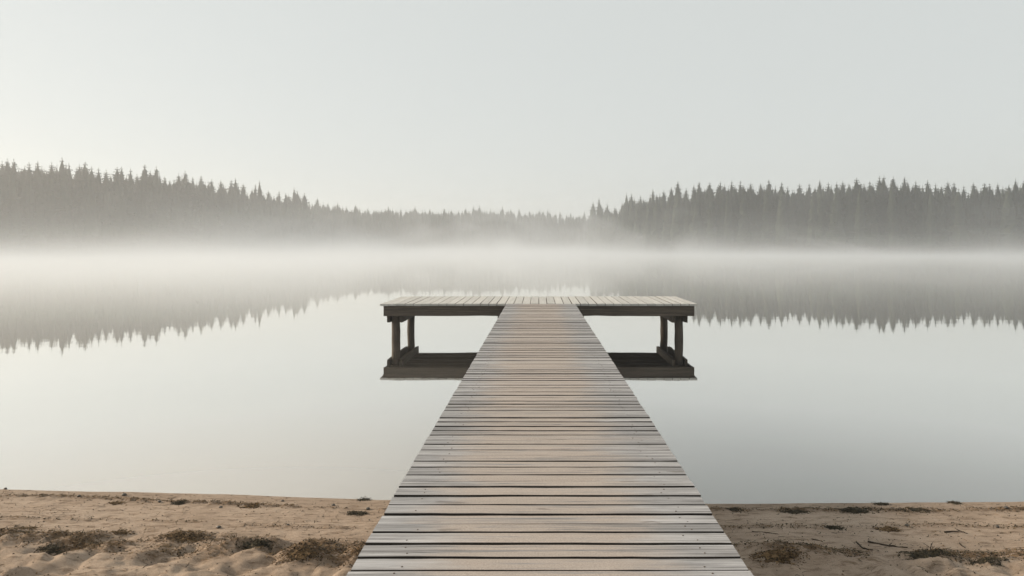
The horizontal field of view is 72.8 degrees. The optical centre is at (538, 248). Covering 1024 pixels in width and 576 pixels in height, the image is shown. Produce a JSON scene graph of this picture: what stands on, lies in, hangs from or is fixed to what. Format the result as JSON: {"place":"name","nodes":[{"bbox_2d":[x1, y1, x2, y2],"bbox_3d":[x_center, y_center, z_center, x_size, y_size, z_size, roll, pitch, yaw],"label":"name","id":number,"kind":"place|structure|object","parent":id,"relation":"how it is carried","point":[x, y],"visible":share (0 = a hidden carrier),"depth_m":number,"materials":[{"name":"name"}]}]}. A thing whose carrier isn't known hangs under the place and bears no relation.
{"place":"outdoors","nodes":[
{"label":"outdoors","id":0,"kind":"place"},
{"bbox_2d":[0,252,1023,503],"bbox_3d":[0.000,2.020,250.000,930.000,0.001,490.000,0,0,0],"label":"lake water","id":1,"kind":"structure","parent":0,"point":[832,378],"depth_m":11.67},
{"bbox_2d":[0,251,1023,575],"bbox_3d":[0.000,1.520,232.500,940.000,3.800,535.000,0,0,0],"label":"beach","id":2,"kind":"structure","parent":0,"point":[88,559],"depth_m":4.68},
{"bbox_2d":[0,183,8,256],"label":"spruce tree","id":3,"kind":"object","parent":2,"relation":"on","point":[2,225],"visible":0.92,"depth_m":155.87,"materials":[{"name":"grey plant"}]},
{"bbox_2d":[0,169,16,256],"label":"spruce tree","id":4,"kind":"object","parent":2,"relation":"on","point":[5,194],"visible":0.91,"depth_m":156.77,"materials":[{"name":"grey plant"}]},
{"bbox_2d":[18,173,37,256],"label":"spruce tree","id":5,"kind":"object","parent":2,"relation":"on","point":[30,201],"visible":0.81,"depth_m":161.51,"materials":[{"name":"grey plant"}]},
{"bbox_2d":[27,181,51,256],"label":"spruce tree","id":6,"kind":"object","parent":2,"relation":"on","point":[39,243],"visible":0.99,"depth_m":162.06,"materials":[{"name":"grey plant"}]},
{"bbox_2d":[34,542,69,555],"bbox_3d":[-2.984,1.860,4.281,0.286,0.056,0.134,0,0,0],"label":"weed clump","id":7,"kind":"object","parent":2,"relation":"on","point":[48,548],"visible":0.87,"depth_m":4.28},
{"bbox_2d":[41,172,65,256],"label":"spruce tree","id":8,"kind":"object","parent":2,"relation":"on","point":[45,191],"visible":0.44,"depth_m":165.08,"materials":[{"name":"grey plant"}]},
{"bbox_2d":[47,173,76,255],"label":"spruce tree","id":9,"kind":"object","parent":2,"relation":"on","point":[60,225],"visible":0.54,"depth_m":166.79,"materials":[{"name":"grey plant"}]},
{"bbox_2d":[57,171,74,255],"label":"spruce tree","id":10,"kind":"object","parent":2,"relation":"on","point":[61,229],"visible":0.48,"depth_m":167.43,"materials":[{"name":"grey plant"}]},
{"bbox_2d":[65,180,81,255],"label":"spruce tree","id":11,"kind":"object","parent":2,"relation":"on","point":[73,192],"visible":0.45,"depth_m":170.09,"materials":[{"name":"grey plant"}]},
{"bbox_2d":[73,182,83,255],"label":"spruce tree","id":12,"kind":"object","parent":2,"relation":"on","point":[78,212],"visible":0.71,"depth_m":169.98,"materials":[{"name":"grey plant"}]},
{"bbox_2d":[73,168,101,256],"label":"spruce tree","id":13,"kind":"object","parent":2,"relation":"on","point":[84,187],"visible":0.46,"depth_m":170.19,"materials":[{"name":"grey plant"}]},
{"bbox_2d":[75,170,101,255],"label":"spruce tree","id":14,"kind":"object","parent":2,"relation":"on","point":[86,242],"visible":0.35,"depth_m":170.80,"materials":[{"name":"grey plant"}]},
{"bbox_2d":[96,185,115,254],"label":"spruce tree","id":15,"kind":"object","parent":2,"relation":"on","point":[99,198],"visible":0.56,"depth_m":173.36,"materials":[{"name":"grey plant"}]},
{"bbox_2d":[101,184,126,256],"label":"spruce tree","id":16,"kind":"object","parent":2,"relation":"on","point":[115,215],"visible":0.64,"depth_m":175.07,"materials":[{"name":"grey plant"}]},
{"bbox_2d":[119,179,140,255],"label":"spruce tree","id":17,"kind":"object","parent":2,"relation":"on","point":[133,243],"visible":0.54,"depth_m":179.54,"materials":[{"name":"grey plant"}]},
{"bbox_2d":[135,174,156,255],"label":"spruce tree","id":18,"kind":"object","parent":2,"relation":"on","point":[144,221],"visible":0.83,"depth_m":184.16,"materials":[{"name":"grey plant"}]},
{"bbox_2d":[144,180,166,255],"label":"spruce tree","id":19,"kind":"object","parent":2,"relation":"on","point":[156,234],"visible":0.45,"depth_m":187.73,"materials":[{"name":"grey plant"}]},
{"bbox_2d":[148,193,162,255],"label":"spruce tree","id":20,"kind":"object","parent":2,"relation":"on","point":[156,247],"visible":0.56,"depth_m":187.71,"materials":[{"name":"grey plant"}]},
{"bbox_2d":[154,176,170,254],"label":"spruce tree","id":21,"kind":"object","parent":2,"relation":"on","point":[164,215],"visible":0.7,"depth_m":190.71,"materials":[{"name":"grey plant"}]},
{"bbox_2d":[165,191,172,254],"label":"spruce tree","id":22,"kind":"object","parent":2,"relation":"on","point":[168,203],"visible":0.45,"depth_m":194.13,"materials":[{"name":"grey plant"}]},
{"bbox_2d":[167,179,190,254],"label":"spruce tree","id":23,"kind":"object","parent":2,"relation":"on","point":[178,239],"visible":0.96,"depth_m":194.38,"materials":[{"name":"grey plant"}]},
{"bbox_2d":[172,192,189,254],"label":"spruce tree","id":24,"kind":"object","parent":2,"relation":"on","point":[185,219],"visible":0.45,"depth_m":196.90,"materials":[{"name":"grey plant"}]},
{"bbox_2d":[149,530,217,543],"bbox_3d":[-2.273,1.869,4.489,0.483,0.063,0.214,0,0,0],"label":"weed clump","id":25,"kind":"object","parent":2,"relation":"on","point":[184,536],"visible":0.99,"depth_m":4.48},
{"bbox_2d":[179,178,204,255],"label":"spruce tree","id":26,"kind":"object","parent":2,"relation":"on","point":[192,232],"visible":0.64,"depth_m":198.48,"materials":[{"name":"grey plant"}]},
{"bbox_2d":[192,190,207,254],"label":"spruce tree","id":27,"kind":"object","parent":2,"relation":"on","point":[197,214],"visible":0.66,"depth_m":200.77,"materials":[{"name":"grey plant"}]},
{"bbox_2d":[198,182,212,254],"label":"spruce tree","id":28,"kind":"object","parent":2,"relation":"on","point":[201,199],"visible":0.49,"depth_m":205.28,"materials":[{"name":"grey plant"}]},
{"bbox_2d":[202,185,224,254],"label":"spruce tree","id":29,"kind":"object","parent":2,"relation":"on","point":[213,242],"visible":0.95,"depth_m":205.47,"materials":[{"name":"grey plant"}]},
{"bbox_2d":[226,181,240,253],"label":"spruce tree","id":30,"kind":"object","parent":2,"relation":"on","point":[231,188],"visible":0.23,"depth_m":224.19,"materials":[{"name":"grey plant"}]},
{"bbox_2d":[227,199,242,253],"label":"spruce tree","id":31,"kind":"object","parent":2,"relation":"on","point":[230,211],"visible":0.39,"depth_m":219.18,"materials":[{"name":"grey plant"}]},
{"bbox_2d":[235,187,250,254],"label":"spruce tree","id":32,"kind":"object","parent":2,"relation":"on","point":[244,234],"visible":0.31,"depth_m":224.91,"materials":[{"name":"grey plant"}]},
{"bbox_2d":[240,185,257,253],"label":"spruce tree","id":33,"kind":"object","parent":2,"relation":"on","point":[244,199],"visible":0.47,"depth_m":230.51,"materials":[{"name":"grey plant"}]},
{"bbox_2d":[237,502,270,508],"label":"weed clump","id":34,"kind":"object","parent":2,"relation":"on","point":[252,505],"visible":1,"depth_m":5.33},
{"bbox_2d":[228,536,281,550],"bbox_3d":[-1.748,1.844,4.301,0.450,0.084,0.218,0,0,0],"label":"weed clump","id":35,"kind":"object","parent":2,"relation":"on","point":[253,544],"visible":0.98,"depth_m":4.30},
{"bbox_2d":[248,192,261,253],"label":"spruce tree","id":36,"kind":"object","parent":2,"relation":"on","point":[253,202],"visible":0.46,"depth_m":234.92,"materials":[{"name":"grey plant"}]},
{"bbox_2d":[254,195,266,253],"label":"spruce tree","id":37,"kind":"object","parent":2,"relation":"on","point":[259,230],"visible":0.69,"depth_m":236.14,"materials":[{"name":"grey plant"}]},
{"bbox_2d":[263,199,273,252],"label":"spruce tree","id":38,"kind":"object","parent":2,"relation":"on","point":[265,207],"visible":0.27,"depth_m":243.40,"materials":[{"name":"grey plant"}]},
{"bbox_2d":[269,197,278,253],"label":"spruce tree","id":39,"kind":"object","parent":2,"relation":"on","point":[272,217],"visible":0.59,"depth_m":249.21,"materials":[{"name":"grey plant"}]},
{"bbox_2d":[290,194,306,253],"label":"spruce tree","id":40,"kind":"object","parent":2,"relation":"on","point":[297,232],"visible":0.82,"depth_m":263.93,"materials":[{"name":"grey plant"}]},
{"bbox_2d":[275,542,322,564],"bbox_3d":[-1.393,1.809,4.103,0.411,0.094,0.198,0,0,0],"label":"weed clump","id":41,"kind":"object","parent":2,"relation":"on","point":[302,553],"visible":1,"depth_m":4.09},
{"bbox_2d":[311,206,323,252],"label":"spruce tree","id":42,"kind":"object","parent":2,"relation":"on","point":[315,218],"visible":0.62,"depth_m":310.50,"materials":[{"name":"grey plant"}]},
{"bbox_2d":[319,205,335,252],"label":"spruce tree","id":43,"kind":"object","parent":2,"relation":"on","point":[325,223],"visible":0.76,"depth_m":316.22,"materials":[{"name":"grey plant"}]},
{"bbox_2d":[344,213,356,251],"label":"spruce tree","id":44,"kind":"object","parent":2,"relation":"on","point":[350,234],"visible":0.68,"depth_m":333.44,"materials":[{"name":"grey plant"}]},
{"bbox_2d":[354,213,365,251],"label":"spruce tree","id":45,"kind":"object","parent":2,"relation":"on","point":[358,242],"visible":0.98,"depth_m":337.04,"materials":[{"name":"grey plant"}]},
{"bbox_2d":[347,510,377,517],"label":"weed clump","id":46,"kind":"object","parent":2,"relation":"on","point":[356,513],"visible":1,"depth_m":5.17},
{"bbox_2d":[379,214,388,251],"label":"spruce tree","id":47,"kind":"object","parent":2,"relation":"on","point":[383,238],"visible":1,"depth_m":340.73,"materials":[{"name":"grey plant"}]},
{"bbox_2d":[410,212,425,252],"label":"spruce tree","id":48,"kind":"object","parent":2,"relation":"on","point":[416,242],"visible":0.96,"depth_m":344.99,"materials":[{"name":"grey plant"}]},
{"bbox_2d":[430,214,437,251],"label":"spruce tree","id":49,"kind":"object","parent":2,"relation":"on","point":[433,238],"visible":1,"depth_m":347.78,"materials":[{"name":"grey plant"}]},
{"bbox_2d":[440,214,450,252],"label":"spruce tree","id":50,"kind":"object","parent":2,"relation":"on","point":[443,243],"visible":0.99,"depth_m":349.17,"materials":[{"name":"grey plant"}]},
{"bbox_2d":[479,213,487,251],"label":"spruce tree","id":51,"kind":"object","parent":2,"relation":"on","point":[484,232],"visible":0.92,"depth_m":356.50,"materials":[{"name":"grey plant"}]},
{"bbox_2d":[487,214,498,251],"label":"spruce tree","id":52,"kind":"object","parent":2,"relation":"on","point":[493,245],"visible":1,"depth_m":356.92,"materials":[{"name":"grey plant"}]},
{"bbox_2d":[499,214,507,251],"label":"spruce tree","id":53,"kind":"object","parent":2,"relation":"on","point":[503,240],"visible":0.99,"depth_m":358.98,"materials":[{"name":"grey plant"}]},
{"bbox_2d":[504,211,512,251],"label":"spruce tree","id":54,"kind":"object","parent":2,"relation":"on","point":[508,238],"visible":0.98,"depth_m":359.16,"materials":[{"name":"grey plant"}]},
{"bbox_2d":[0,165,1023,256],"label":"forest","id":55,"kind":"object","parent":2,"relation":"on","point":[1006,239],"visible":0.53,"depth_m":218.96,"materials":[{"name":"plant"}]},
{"bbox_2d":[0,490,1023,575],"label":"weed litter","id":56,"kind":"object","parent":2,"relation":"on","point":[360,544],"visible":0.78,"depth_m":4.45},
{"bbox_2d":[520,218,529,251],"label":"spruce tree","id":57,"kind":"object","parent":2,"relation":"on","point":[524,234],"visible":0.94,"depth_m":361.36,"materials":[{"name":"grey plant"}]},
{"bbox_2d":[538,216,548,251],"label":"spruce tree","id":58,"kind":"object","parent":2,"relation":"on","point":[543,231],"visible":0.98,"depth_m":363.96,"materials":[{"name":"grey plant"}]},
{"bbox_2d":[346,296,753,575],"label":"wooden dock","id":59,"kind":"object","parent":2,"relation":"on","point":[545,450],"visible":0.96,"depth_m":3.71,"materials":[{"name":"wood"}]},
{"bbox_2d":[548,216,557,251],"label":"spruce tree","id":60,"kind":"object","parent":2,"relation":"on","point":[553,240],"visible":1,"depth_m":364.91,"materials":[{"name":"grey plant"}]},
{"bbox_2d":[580,217,586,251],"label":"spruce tree","id":61,"kind":"object","parent":2,"relation":"on","point":[583,242],"visible":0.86,"depth_m":367.36,"materials":[{"name":"grey plant"}]},
{"bbox_2d":[600,212,607,252],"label":"spruce tree","id":62,"kind":"object","parent":2,"relation":"on","point":[605,219],"visible":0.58,"depth_m":294.88,"materials":[{"name":"grey plant"}]},
{"bbox_2d":[606,213,614,252],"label":"spruce tree","id":63,"kind":"object","parent":2,"relation":"on","point":[608,248],"visible":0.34,"depth_m":286.48,"materials":[{"name":"grey plant"}]},
{"bbox_2d":[626,211,634,252],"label":"spruce tree","id":64,"kind":"object","parent":2,"relation":"on","point":[631,227],"visible":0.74,"depth_m":262.37,"materials":[{"name":"grey plant"}]},
{"bbox_2d":[640,212,647,252],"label":"spruce tree","id":65,"kind":"object","parent":2,"relation":"on","point":[642,230],"visible":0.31,"depth_m":257.22,"materials":[{"name":"grey plant"}]},
{"bbox_2d":[674,204,684,253],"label":"spruce tree","id":66,"kind":"object","parent":2,"relation":"on","point":[683,214],"visible":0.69,"depth_m":238.30,"materials":[{"name":"grey plant"}]},
{"bbox_2d":[679,199,690,253],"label":"spruce tree","id":67,"kind":"object","parent":2,"relation":"on","point":[684,245],"visible":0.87,"depth_m":236.14,"materials":[{"name":"grey plant"}]},
{"bbox_2d":[686,193,702,253],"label":"spruce tree","id":68,"kind":"object","parent":2,"relation":"on","point":[691,211],"visible":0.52,"depth_m":234.83,"materials":[{"name":"grey plant"}]},
{"bbox_2d":[701,201,710,253],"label":"spruce tree","id":69,"kind":"object","parent":2,"relation":"on","point":[704,228],"visible":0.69,"depth_m":231.69,"materials":[{"name":"grey plant"}]},
{"bbox_2d":[703,189,717,254],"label":"spruce tree","id":70,"kind":"object","parent":2,"relation":"on","point":[710,230],"visible":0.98,"depth_m":229.60,"materials":[{"name":"grey plant"}]},
{"bbox_2d":[710,187,724,244],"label":"spruce tree","id":71,"kind":"object","parent":2,"relation":"on","point":[717,201],"visible":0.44,"depth_m":231.52,"materials":[{"name":"grey plant"}]},
{"bbox_2d":[713,199,726,254],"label":"spruce tree","id":72,"kind":"object","parent":2,"relation":"on","point":[720,233],"visible":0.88,"depth_m":228.77,"materials":[{"name":"grey plant"}]},
{"bbox_2d":[724,188,740,254],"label":"spruce tree","id":73,"kind":"object","parent":2,"relation":"on","point":[734,204],"visible":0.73,"depth_m":227.22,"materials":[{"name":"grey plant"}]},
{"bbox_2d":[732,187,751,254],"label":"spruce tree","id":74,"kind":"object","parent":2,"relation":"on","point":[743,230],"visible":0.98,"depth_m":224.93,"materials":[{"name":"grey plant"}]},
{"bbox_2d":[741,189,753,254],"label":"spruce tree","id":75,"kind":"object","parent":2,"relation":"on","point":[749,207],"visible":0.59,"depth_m":226.08,"materials":[{"name":"grey plant"}]},
{"bbox_2d":[747,196,760,254],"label":"spruce tree","id":76,"kind":"object","parent":2,"relation":"on","point":[755,241],"visible":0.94,"depth_m":224.44,"materials":[{"name":"grey plant"}]},
{"bbox_2d":[756,185,776,254],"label":"spruce tree","id":77,"kind":"object","parent":2,"relation":"on","point":[767,238],"visible":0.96,"depth_m":221.91,"materials":[{"name":"grey plant"}]},
{"bbox_2d":[749,545,815,569],"bbox_3d":[1.438,1.829,4.137,0.462,0.079,0.322,0,0,38],"label":"weed clump","id":78,"kind":"object","parent":2,"relation":"on","point":[777,555],"visible":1,"depth_m":4.13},
{"bbox_2d":[774,508,810,514],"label":"weed clump","id":79,"kind":"object","parent":2,"relation":"on","point":[797,511],"visible":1,"depth_m":5.23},
{"bbox_2d":[788,200,798,253],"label":"spruce tree","id":80,"kind":"object","parent":2,"relation":"on","point":[790,238],"visible":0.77,"depth_m":219.16,"materials":[{"name":"grey plant"}]},
{"bbox_2d":[792,190,803,253],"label":"spruce tree","id":81,"kind":"object","parent":2,"relation":"on","point":[798,201],"visible":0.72,"depth_m":219.48,"materials":[{"name":"grey plant"}]},
{"bbox_2d":[802,194,809,253],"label":"spruce tree","id":82,"kind":"object","parent":2,"relation":"on","point":[806,203],"visible":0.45,"depth_m":219.04,"materials":[{"name":"grey plant"}]},
{"bbox_2d":[810,189,829,254],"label":"spruce tree","id":83,"kind":"object","parent":2,"relation":"on","point":[820,236],"visible":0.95,"depth_m":213.50,"materials":[{"name":"grey plant"}]},
{"bbox_2d":[821,187,848,254],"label":"spruce tree","id":84,"kind":"object","parent":2,"relation":"on","point":[836,237],"visible":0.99,"depth_m":211.10,"materials":[{"name":"grey plant"}]},
{"bbox_2d":[848,186,858,253],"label":"spruce tree","id":85,"kind":"object","parent":2,"relation":"on","point":[854,197],"visible":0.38,"depth_m":211.78,"materials":[{"name":"grey plant"}]},
{"bbox_2d":[834,506,883,514],"bbox_3d":[2.410,1.982,5.237,0.348,0.038,0.194,0,0,0],"label":"weed clump","id":86,"kind":"object","parent":2,"relation":"on","point":[853,510],"visible":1,"depth_m":5.24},
{"bbox_2d":[859,186,883,254],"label":"spruce tree","id":87,"kind":"object","parent":2,"relation":"on","point":[872,232],"visible":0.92,"depth_m":207.54,"materials":[{"name":"grey plant"}]},
{"bbox_2d":[875,184,886,253],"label":"spruce tree","id":88,"kind":"object","parent":2,"relation":"on","point":[878,203],"visible":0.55,"depth_m":209.68,"materials":[{"name":"grey plant"}]},
{"bbox_2d":[877,182,887,253],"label":"spruce tree","id":89,"kind":"object","parent":2,"relation":"on","point":[883,206],"visible":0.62,"depth_m":208.72,"materials":[{"name":"grey plant"}]},
{"bbox_2d":[866,525,903,531],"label":"weed clump","id":90,"kind":"object","parent":2,"relation":"on","point":[888,528],"visible":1,"depth_m":4.81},
{"bbox_2d":[879,181,899,254],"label":"spruce tree","id":91,"kind":"object","parent":2,"relation":"on","point":[885,237],"visible":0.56,"depth_m":207.60,"materials":[{"name":"grey plant"}]},
{"bbox_2d":[896,193,908,254],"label":"spruce tree","id":92,"kind":"object","parent":2,"relation":"on","point":[901,225],"visible":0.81,"depth_m":205.86,"materials":[{"name":"grey plant"}]},
{"bbox_2d":[903,183,915,254],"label":"spruce tree","id":93,"kind":"object","parent":2,"relation":"on","point":[907,201],"visible":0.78,"depth_m":206.60,"materials":[{"name":"grey plant"}]},
{"bbox_2d":[909,186,926,254],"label":"spruce tree","id":94,"kind":"object","parent":2,"relation":"on","point":[918,200],"visible":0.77,"depth_m":205.62,"materials":[{"name":"grey plant"}]},
{"bbox_2d":[885,547,963,566],"bbox_3d":[2.354,1.877,4.249,0.528,0.074,0.259,0,0,0],"label":"weed clump","id":95,"kind":"object","parent":2,"relation":"on","point":[918,554],"visible":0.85,"depth_m":4.25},
{"bbox_2d":[917,193,933,254],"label":"spruce tree","id":96,"kind":"object","parent":2,"relation":"on","point":[923,229],"visible":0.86,"depth_m":203.99,"materials":[{"name":"grey plant"}]},
{"bbox_2d":[924,195,942,254],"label":"spruce tree","id":97,"kind":"object","parent":2,"relation":"on","point":[936,217],"visible":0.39,"depth_m":203.25,"materials":[{"name":"grey plant"}]},
{"bbox_2d":[955,198,971,254],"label":"spruce tree","id":98,"kind":"object","parent":2,"relation":"on","point":[968,252],"visible":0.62,"depth_m":200.51,"materials":[{"name":"grey plant"}]},
{"bbox_2d":[964,193,979,254],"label":"spruce tree","id":99,"kind":"object","parent":2,"relation":"on","point":[969,208],"visible":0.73,"depth_m":201.02,"materials":[{"name":"grey plant"}]},
{"bbox_2d":[971,189,987,254],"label":"spruce tree","id":100,"kind":"object","parent":2,"relation":"on","point":[978,210],"visible":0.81,"depth_m":201.03,"materials":[{"name":"grey plant"}]},
{"bbox_2d":[981,188,991,253],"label":"spruce tree","id":101,"kind":"object","parent":2,"relation":"on","point":[986,203],"visible":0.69,"depth_m":201.50,"materials":[{"name":"grey plant"}]},
{"bbox_2d":[965,556,1009,568],"bbox_3d":[2.678,1.871,4.154,0.261,0.058,0.159,0,0,0],"label":"weed clump","id":102,"kind":"object","parent":2,"relation":"on","point":[982,560],"visible":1,"depth_m":4.14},
{"bbox_2d":[985,190,996,254],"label":"spruce tree","id":103,"kind":"object","parent":2,"relation":"on","point":[992,197],"visible":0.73,"depth_m":201.54,"materials":[{"name":"grey plant"}]},
{"bbox_2d":[997,189,1010,254],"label":"spruce tree","id":104,"kind":"object","parent":2,"relation":"on","point":[1001,199],"visible":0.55,"depth_m":199.99,"materials":[{"name":"grey plant"}]},
{"bbox_2d":[1005,186,1023,254],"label":"spruce tree","id":105,"kind":"object","parent":2,"relation":"on","point":[1015,196],"visible":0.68,"depth_m":197.62,"materials":[{"name":"grey plant"}]},
{"bbox_2d":[1016,198,1023,254],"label":"spruce tree","id":106,"kind":"object","parent":2,"relation":"on","point":[1021,221],"visible":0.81,"depth_m":196.46,"materials":[{"name":"grey plant"}]},
{"bbox_2d":[0,0,1023,221],"label":"sky","id":107,"kind":"structure","parent":0,"point":[554,107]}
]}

